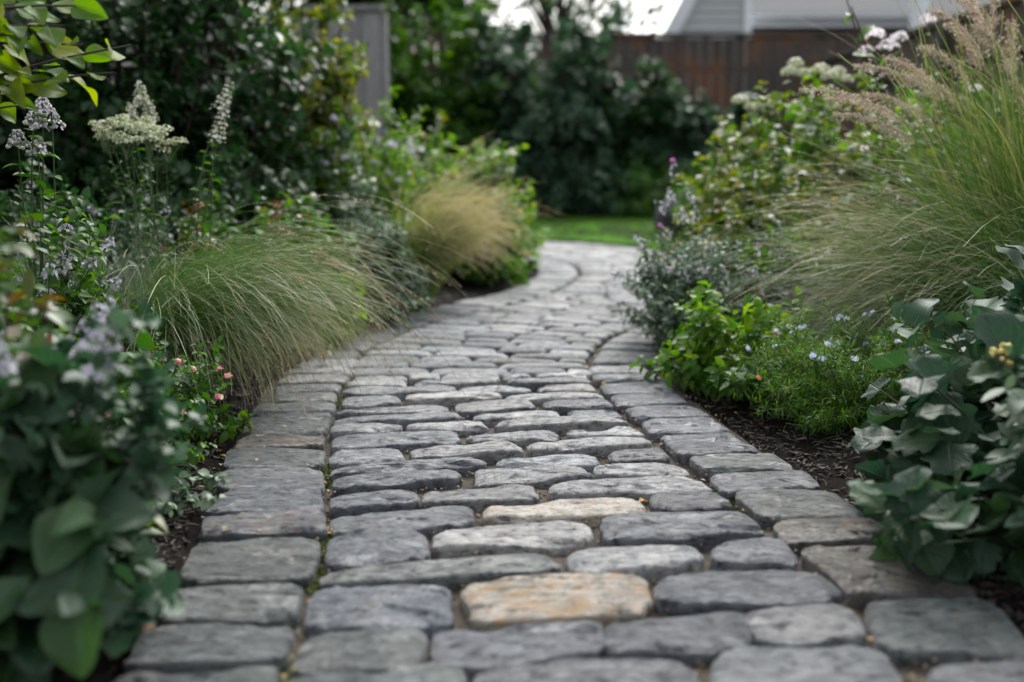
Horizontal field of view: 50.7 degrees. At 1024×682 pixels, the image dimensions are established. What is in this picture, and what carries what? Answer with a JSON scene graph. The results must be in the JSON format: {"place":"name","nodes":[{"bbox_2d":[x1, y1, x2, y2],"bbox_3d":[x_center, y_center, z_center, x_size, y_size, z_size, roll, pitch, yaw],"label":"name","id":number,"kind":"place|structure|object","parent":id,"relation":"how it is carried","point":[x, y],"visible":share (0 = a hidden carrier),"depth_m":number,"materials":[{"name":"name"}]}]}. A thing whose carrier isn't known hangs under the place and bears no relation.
{"place":"outdoors","nodes":[
{"label":"outdoors","id":0,"kind":"place"},
{"bbox_2d":[250,0,679,83],"label":"sky","id":1,"kind":"structure","parent":0,"point":[667,13],"materials":[{"name":"white"}]},
{"bbox_2d":[50,214,1023,681],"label":"ground","id":2,"kind":"structure","parent":0,"point":[100,670],"depth_m":2.39,"materials":[{"name":"soil"}]},
{"bbox_2d":[3,97,78,334],"bbox_3d":[-1.016,-0.161,2.379,0.148,0.737,0.181,0,9,0],"label":"bee balm","id":3,"kind":"object","parent":2,"relation":"on","point":[41,216],"visible":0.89,"depth_m":2.31,"materials":[{"name":"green plant"}]},
{"bbox_2d":[0,0,130,122],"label":"young tree","id":4,"kind":"object","parent":2,"relation":"on","point":[17,82],"visible":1,"depth_m":1.92,"materials":[{"name":"green plant"}]},
{"bbox_2d":[0,186,139,329],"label":"green shrub","id":5,"kind":"object","parent":2,"relation":"on","point":[6,218],"visible":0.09,"depth_m":2.88,"materials":[{"name":"green plant"}]},
{"bbox_2d":[0,272,155,428],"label":"leafy plant","id":6,"kind":"object","parent":2,"relation":"on","point":[143,339],"visible":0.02,"depth_m":1.81,"materials":[{"name":"green plant"}]},
{"bbox_2d":[0,343,157,681],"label":"broad leaved plant","id":7,"kind":"object","parent":2,"relation":"on","point":[66,598],"visible":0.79,"depth_m":1.22,"materials":[{"name":"green plant"}]},
{"bbox_2d":[0,192,162,399],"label":"bee balm","id":8,"kind":"object","parent":2,"relation":"on","point":[83,297],"visible":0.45,"depth_m":2.34,"materials":[{"name":"green plant"}]},
{"bbox_2d":[0,219,167,549],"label":"autumn shrub","id":9,"kind":"object","parent":2,"relation":"on","point":[54,315],"visible":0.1,"depth_m":1.45,"materials":[{"name":"green plant"}]},
{"bbox_2d":[0,154,188,303],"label":"green shrub","id":10,"kind":"object","parent":2,"relation":"on","point":[97,210],"visible":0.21,"depth_m":3.21,"materials":[{"name":"green plant"}]},
{"bbox_2d":[0,295,209,657],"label":"catmint","id":11,"kind":"object","parent":2,"relation":"on","point":[145,459],"visible":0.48,"depth_m":1.32,"materials":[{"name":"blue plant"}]},
{"bbox_2d":[0,193,218,363],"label":"blue fescue","id":12,"kind":"object","parent":2,"relation":"on","point":[109,291],"visible":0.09,"depth_m":2.57,"materials":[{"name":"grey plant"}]},
{"bbox_2d":[1,331,233,469],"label":"coral flowered shrub","id":13,"kind":"object","parent":2,"relation":"on","point":[184,372],"visible":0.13,"depth_m":2.21,"materials":[{"name":"green plant"}]},
{"bbox_2d":[0,0,250,217],"bbox_3d":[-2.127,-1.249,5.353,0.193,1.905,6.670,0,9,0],"label":"shrub","id":14,"kind":"object","parent":2,"relation":"on","point":[8,15],"depth_m":4.47,"materials":[{"name":"green plant"}]},
{"bbox_2d":[88,113,188,299],"bbox_3d":[-0.973,-0.231,2.841,0.219,0.722,0.254,-5,11,-30],"label":"yarrow","id":15,"kind":"object","parent":2,"relation":"on","point":[144,127],"visible":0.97,"depth_m":2.78,"materials":[{"name":"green plant"}]},
{"bbox_2d":[125,80,163,279],"bbox_3d":[-1.010,-0.307,3.013,0.106,0.815,0.096,6,11,31],"label":"sage","id":16,"kind":"object","parent":2,"relation":"on","point":[138,96],"visible":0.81,"depth_m":2.95,"materials":[{"name":"green plant"}]},
{"bbox_2d":[28,110,299,275],"bbox_3d":[-1.330,-0.470,4.218,1.206,0.871,1.135,0,9,0],"label":"dark evergreen shrub","id":17,"kind":"object","parent":2,"relation":"on","point":[105,184],"visible":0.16,"depth_m":3.95,"materials":[{"name":"green plant"}]},
{"bbox_2d":[36,192,297,311],"bbox_3d":[-0.938,-0.158,3.000,0.688,0.518,0.674,0,9,0],"label":"blue fescue","id":18,"kind":"object","parent":2,"relation":"on","point":[163,262],"visible":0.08,"depth_m":2.96,"materials":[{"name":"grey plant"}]},
{"bbox_2d":[112,408,231,517],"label":"silver leaved plant","id":19,"kind":"object","parent":2,"relation":"on","point":[210,482],"visible":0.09,"depth_m":1.92,"materials":[{"name":"green plant"}]},
{"bbox_2d":[0,0,359,244],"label":"dark evergreen shrub","id":20,"kind":"object","parent":2,"relation":"on","point":[184,76],"visible":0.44,"depth_m":4.36,"materials":[{"name":"green plant"}]},
{"bbox_2d":[172,443,196,478],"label":"bowing leaf plant","id":21,"kind":"object","parent":2,"relation":"on","point":[184,462],"visible":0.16,"depth_m":2.02,"materials":[{"name":"green plant"}]},
{"bbox_2d":[172,80,233,279],"bbox_3d":[-0.840,-0.292,2.935,0.202,0.812,0.100,0,9,0],"label":"sage","id":22,"kind":"object","parent":2,"relation":"on","point":[221,109],"visible":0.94,"depth_m":2.91,"materials":[{"name":"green plant"}]},
{"bbox_2d":[192,404,256,443],"bbox_3d":[-0.658,0.180,2.426,0.162,0.081,0.096,0,9,0],"label":"leafy sprout","id":23,"kind":"object","parent":2,"relation":"on","point":[229,430],"visible":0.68,"depth_m":2.42,"materials":[{"name":"green plant"}]},
{"bbox_2d":[124,183,342,367],"bbox_3d":[-0.855,-0.206,3.365,0.692,0.563,0.715,0,9,0],"label":"rusty shrub","id":24,"kind":"object","parent":2,"relation":"on","point":[262,209],"visible":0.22,"depth_m":3.35,"materials":[{"name":"green plant"}]},
{"bbox_2d":[18,191,469,435],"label":"feather grass","id":25,"kind":"object","parent":2,"relation":"on","point":[165,327],"depth_m":2.65,"materials":[{"name":"green plant"}]},
{"bbox_2d":[163,189,367,342],"bbox_3d":[-0.864,-0.270,3.824,0.708,0.537,0.729,0,9,0],"label":"leafy plant","id":26,"kind":"object","parent":2,"relation":"on","point":[223,228],"visible":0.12,"depth_m":3.73,"materials":[{"name":"green plant"}]},
{"bbox_2d":[230,0,389,228],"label":"yellow edged shrub","id":27,"kind":"object","parent":2,"relation":"on","point":[330,87],"visible":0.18,"depth_m":5.12,"materials":[{"name":"green plant"}]},
{"bbox_2d":[273,270,372,351],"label":"leafy plant","id":28,"kind":"object","parent":2,"relation":"on","point":[347,327],"visible":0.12,"depth_m":3.56,"materials":[{"name":"green plant"}]},
{"bbox_2d":[245,153,409,240],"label":"silver leaved plant","id":29,"kind":"object","parent":2,"relation":"on","point":[348,213],"visible":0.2,"depth_m":4.51,"materials":[{"name":"green plant"}]},
{"bbox_2d":[254,86,428,245],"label":"shrub","id":30,"kind":"object","parent":2,"relation":"on","point":[383,156],"visible":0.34,"depth_m":5.02,"materials":[{"name":"green plant"}]},
{"bbox_2d":[297,5,389,194],"bbox_3d":[-1.425,-1.872,9.184,0.750,1.875,0.193,0,9,0],"label":"plank fence","id":31,"kind":"object","parent":2,"relation":"on","point":[373,31],"visible":0.23,"depth_m":9.04,"materials":[{"name":"grey wood"}]},
{"bbox_2d":[310,82,377,147],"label":"autumn shrub","id":32,"kind":"object","parent":2,"relation":"on","point":[356,127],"visible":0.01,"depth_m":6.80,"materials":[{"name":"green plant"}]},
{"bbox_2d":[290,0,444,166],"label":"hedge shrub","id":33,"kind":"object","parent":2,"relation":"on","point":[401,66],"visible":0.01,"depth_m":11.45,"materials":[{"name":"green plant"}]},
{"bbox_2d":[249,0,501,43],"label":"broadleaf tree","id":34,"kind":"object","parent":2,"relation":"on","point":[454,6],"visible":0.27,"depth_m":14.14,"materials":[{"name":"green plant"}]},
{"bbox_2d":[319,213,432,325],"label":"silver leaved plant","id":35,"kind":"object","parent":2,"relation":"on","point":[402,270],"visible":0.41,"depth_m":4.02,"materials":[{"name":"green plant"}]},
{"bbox_2d":[350,118,448,218],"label":"leafy perennial","id":36,"kind":"object","parent":2,"relation":"on","point":[421,155],"visible":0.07,"depth_m":6.54,"materials":[{"name":"green plant"}]},
{"bbox_2d":[418,110,486,188],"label":"leafy perennial","id":37,"kind":"object","parent":2,"relation":"on","point":[441,126],"visible":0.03,"depth_m":6.46,"materials":[{"name":"green plant"}]},
{"bbox_2d":[374,0,546,182],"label":"hedge shrub","id":38,"kind":"object","parent":2,"relation":"on","point":[462,103],"visible":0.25,"depth_m":11.56,"materials":[{"name":"green plant"}]},
{"bbox_2d":[363,131,566,304],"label":"golden feather grass","id":39,"kind":"object","parent":2,"relation":"on","point":[462,224],"depth_m":4.50,"materials":[{"name":"beige plant"}]},
{"bbox_2d":[390,128,550,270],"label":"leafy perennial","id":40,"kind":"object","parent":2,"relation":"on","point":[505,161],"visible":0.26,"depth_m":5.89,"materials":[{"name":"green plant"}]},
{"bbox_2d":[428,179,531,286],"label":"leafy perennial","id":41,"kind":"object","parent":2,"relation":"on","point":[507,271],"visible":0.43,"depth_m":5.32,"materials":[{"name":"green plant"}]},
{"bbox_2d":[449,0,639,216],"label":"hedge shrub","id":42,"kind":"object","parent":2,"relation":"on","point":[558,123],"visible":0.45,"depth_m":11.50,"materials":[{"name":"green plant"}]},
{"bbox_2d":[468,0,669,75],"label":"broadleaf tree","id":43,"kind":"object","parent":2,"relation":"on","point":[547,8],"visible":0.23,"depth_m":16.23,"materials":[{"name":"green plant"}]},
{"bbox_2d":[252,33,893,133],"bbox_3d":[2.485,-2.707,13.404,13.070,2.135,0.193,0,9,0],"label":"plank fence","id":44,"kind":"object","parent":2,"relation":"on","point":[684,68],"visible":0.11,"depth_m":13.21,"materials":[{"name":"wood"}]},
{"bbox_2d":[603,15,657,81],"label":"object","id":45,"kind":"structure","parent":2,"relation":"on","point":[647,28],"depth_m":17.04,"materials":[{"name":"white"}]},
{"bbox_2d":[584,55,690,182],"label":"hedge shrub","id":46,"kind":"object","parent":2,"relation":"on","point":[647,110],"visible":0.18,"depth_m":11.91,"materials":[{"name":"green plant"}]},
{"bbox_2d":[612,158,716,289],"bbox_3d":[0.507,-0.304,3.624,0.584,0.612,0.161,-7,12,-35],"label":"hyssop","id":47,"kind":"object","parent":2,"relation":"on","point":[619,274],"visible":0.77,"depth_m":3.67,"materials":[{"name":"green plant"}]},
{"bbox_2d":[654,185,717,234],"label":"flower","id":48,"kind":"object","parent":2,"relation":"on","point":[663,220],"visible":0.12,"depth_m":8.73,"materials":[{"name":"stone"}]},
{"bbox_2d":[640,83,780,188],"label":"hedge shrub","id":49,"kind":"object","parent":2,"relation":"on","point":[696,131],"visible":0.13,"depth_m":11.76,"materials":[{"name":"green plant"}]},
{"bbox_2d":[627,280,826,398],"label":"strawberry plant","id":50,"kind":"object","parent":2,"relation":"on","point":[695,360],"visible":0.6,"depth_m":2.89,"materials":[{"name":"green plant"}]},
{"bbox_2d":[669,146,788,220],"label":"green shrub","id":51,"kind":"object","parent":2,"relation":"on","point":[683,200],"visible":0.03,"depth_m":8.00,"materials":[{"name":"green plant"}]},
{"bbox_2d":[619,214,840,348],"bbox_3d":[0.738,-0.177,3.570,0.786,0.467,0.821,6,11,31],"label":"catmint","id":52,"kind":"object","parent":2,"relation":"on","point":[664,294],"visible":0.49,"depth_m":3.39,"materials":[{"name":"green plant"}]},
{"bbox_2d":[706,339,796,417],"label":"strawberry plant","id":53,"kind":"object","parent":2,"relation":"on","point":[723,382],"visible":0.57,"depth_m":2.67,"materials":[{"name":"green plant"}]},
{"bbox_2d":[677,165,854,282],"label":"yellow green shrub","id":54,"kind":"object","parent":2,"relation":"on","point":[735,222],"visible":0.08,"depth_m":3.88,"materials":[{"name":"green plant"}]},
{"bbox_2d":[646,77,932,261],"bbox_3d":[1.105,-0.566,4.322,1.046,0.966,1.040,-6,11,-34],"label":"yellow green shrub","id":55,"kind":"object","parent":2,"relation":"on","point":[723,169],"visible":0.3,"depth_m":4.13,"materials":[{"name":"green plant"}]},
{"bbox_2d":[731,57,853,220],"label":"white hydrangea","id":56,"kind":"object","parent":2,"relation":"on","point":[835,72],"visible":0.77,"depth_m":4.09,"materials":[{"name":"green plant"}]},
{"bbox_2d":[758,119,838,179],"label":"hedge shrub","id":57,"kind":"object","parent":2,"relation":"on","point":[789,131],"depth_m":12.07,"materials":[{"name":"green plant"}]},
{"bbox_2d":[739,137,865,225],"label":"autumn shrub","id":58,"kind":"object","parent":2,"relation":"on","point":[798,161],"depth_m":5.61,"materials":[{"name":"green plant"}]},
{"bbox_2d":[736,210,916,344],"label":"leafy plant","id":59,"kind":"object","parent":2,"relation":"on","point":[770,254],"visible":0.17,"depth_m":3.38,"materials":[{"name":"green plant"}]},
{"bbox_2d":[722,290,957,437],"bbox_3d":[0.800,0.042,2.550,0.564,0.341,0.540,0,9,0],"label":"ferny perennial","id":60,"kind":"object","parent":2,"relation":"on","point":[827,391],"visible":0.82,"depth_m":2.49,"materials":[{"name":"green plant"}]},
{"bbox_2d":[665,99,1023,368],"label":"feather grass","id":61,"kind":"object","parent":2,"relation":"on","point":[935,266],"depth_m":2.81,"materials":[{"name":"green plant"}]},
{"bbox_2d":[746,68,950,234],"bbox_3d":[1.436,-0.623,4.567,0.986,1.021,0.944,-6,11,-32],"label":"leafy plant","id":62,"kind":"object","parent":2,"relation":"on","point":[790,113],"visible":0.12,"depth_m":4.42,"materials":[{"name":"green plant"}]},
{"bbox_2d":[845,0,912,243],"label":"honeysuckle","id":63,"kind":"object","parent":2,"relation":"on","point":[864,30],"visible":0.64,"depth_m":3.53,"materials":[{"name":"green plant"}]},
{"bbox_2d":[772,190,997,334],"bbox_3d":[1.235,-0.208,3.461,0.788,0.545,0.848,0,9,0],"label":"green shrub","id":64,"kind":"object","parent":2,"relation":"on","point":[858,251],"visible":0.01,"depth_m":3.40,"materials":[{"name":"green plant"}]},
{"bbox_2d":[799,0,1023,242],"bbox_3d":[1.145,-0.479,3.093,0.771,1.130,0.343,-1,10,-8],"label":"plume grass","id":65,"kind":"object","parent":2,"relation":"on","point":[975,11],"depth_m":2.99,"materials":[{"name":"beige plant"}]},
{"bbox_2d":[800,0,1023,295],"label":"reed grass","id":66,"kind":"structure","parent":2,"relation":"on","point":[1009,159],"depth_m":2.94,"materials":[{"name":"green plant"}]},
{"bbox_2d":[803,0,1023,185],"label":"plank fence","id":67,"kind":"object","parent":2,"relation":"on","point":[834,60],"visible":0.22,"depth_m":9.34,"materials":[{"name":"brown wood"}]},
{"bbox_2d":[811,107,1015,272],"bbox_3d":[1.548,-0.429,3.918,0.924,0.836,0.824,0,9,0],"label":"green shrub","id":68,"kind":"object","parent":2,"relation":"on","point":[868,178],"visible":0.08,"depth_m":3.90,"materials":[{"name":"green plant"}]},
{"bbox_2d":[858,13,983,229],"bbox_3d":[1.464,-0.560,3.652,0.387,1.106,0.546,-5,11,-26],"label":"phlox","id":69,"kind":"object","parent":2,"relation":"on","point":[874,32],"visible":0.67,"depth_m":3.75,"materials":[{"name":"white plant"}]},
{"bbox_2d":[829,282,1023,408],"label":"ferny perennial","id":70,"kind":"object","parent":2,"relation":"on","point":[944,336],"visible":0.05,"depth_m":2.69,"materials":[{"name":"green plant"}]},
{"bbox_2d":[846,281,1023,585],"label":"lobed leaf plant","id":71,"kind":"object","parent":2,"relation":"on","point":[929,469],"visible":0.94,"depth_m":1.69,"materials":[{"name":"green plant"}]},
{"bbox_2d":[878,67,1023,233],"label":"green shrub","id":72,"kind":"object","parent":2,"relation":"on","point":[956,139],"visible":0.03,"depth_m":4.27,"materials":[{"name":"green plant"}]},
{"bbox_2d":[880,244,1023,442],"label":"lobed leaf plant","id":73,"kind":"object","parent":2,"relation":"on","point":[918,311],"visible":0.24,"depth_m":2.23,"materials":[{"name":"green plant"}]},
{"bbox_2d":[981,342,1023,526],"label":"yellow bud plant","id":74,"kind":"object","parent":2,"relation":"on","point":[1014,407],"visible":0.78,"depth_m":1.55,"materials":[{"name":"green plant"}]},
{"bbox_2d":[115,240,1023,681],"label":"path","id":75,"kind":"structure","parent":0,"point":[391,588],"depth_m":1.75,"materials":[{"name":"stone"}]},
{"bbox_2d":[144,625,154,630],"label":"fallen leaf","id":76,"kind":"object","parent":75,"relation":"on","point":[147,628],"visible":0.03,"depth_m":1.45,"materials":[{"name":"brown plant"}]},
{"bbox_2d":[260,342,741,681],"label":"moss","id":77,"kind":"object","parent":75,"relation":"on","point":[323,543],"visible":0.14,"depth_m":1.78,"materials":[{"name":"green plant"}]},
{"bbox_2d":[123,323,1006,681],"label":"grit","id":78,"kind":"object","parent":75,"relation":"on","point":[925,671],"visible":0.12,"depth_m":1.97,"materials":[{"name":"grey gravel"}]},
{"bbox_2d":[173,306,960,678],"bbox_3d":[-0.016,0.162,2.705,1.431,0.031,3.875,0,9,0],"label":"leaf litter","id":79,"kind":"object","parent":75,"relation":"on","point":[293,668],"visible":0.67,"depth_m":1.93,"materials":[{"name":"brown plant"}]},
{"bbox_2d":[515,213,698,247],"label":"lawn","id":80,"kind":"structure","parent":0,"point":[607,239],"depth_m":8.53,"materials":[{"name":"green plant"}]},
{"bbox_2d":[460,162,538,215],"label":"border plant","id":81,"kind":"object","parent":80,"relation":"on","point":[514,181],"visible":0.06,"depth_m":11.25,"materials":[{"name":"green plant"}]},
{"bbox_2d":[514,141,638,218],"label":"border plant","id":82,"kind":"object","parent":80,"relation":"on","point":[590,188],"visible":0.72,"depth_m":11.31,"materials":[{"name":"green plant"}]},
{"bbox_2d":[596,155,707,218],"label":"border plant","id":83,"kind":"object","parent":80,"relation":"on","point":[644,191],"visible":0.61,"depth_m":11.26,"materials":[{"name":"green plant"}]},
{"bbox_2d":[661,0,1023,125],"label":"house","id":84,"kind":"structure","parent":0,"point":[745,16],"depth_m":17.87,"materials":[{"name":"grey"}]},
{"bbox_2d":[909,0,927,29],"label":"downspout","id":85,"kind":"object","parent":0,"point":[922,5],"depth_m":12.38,"materials":[{"name":"white paint"}]}
]}

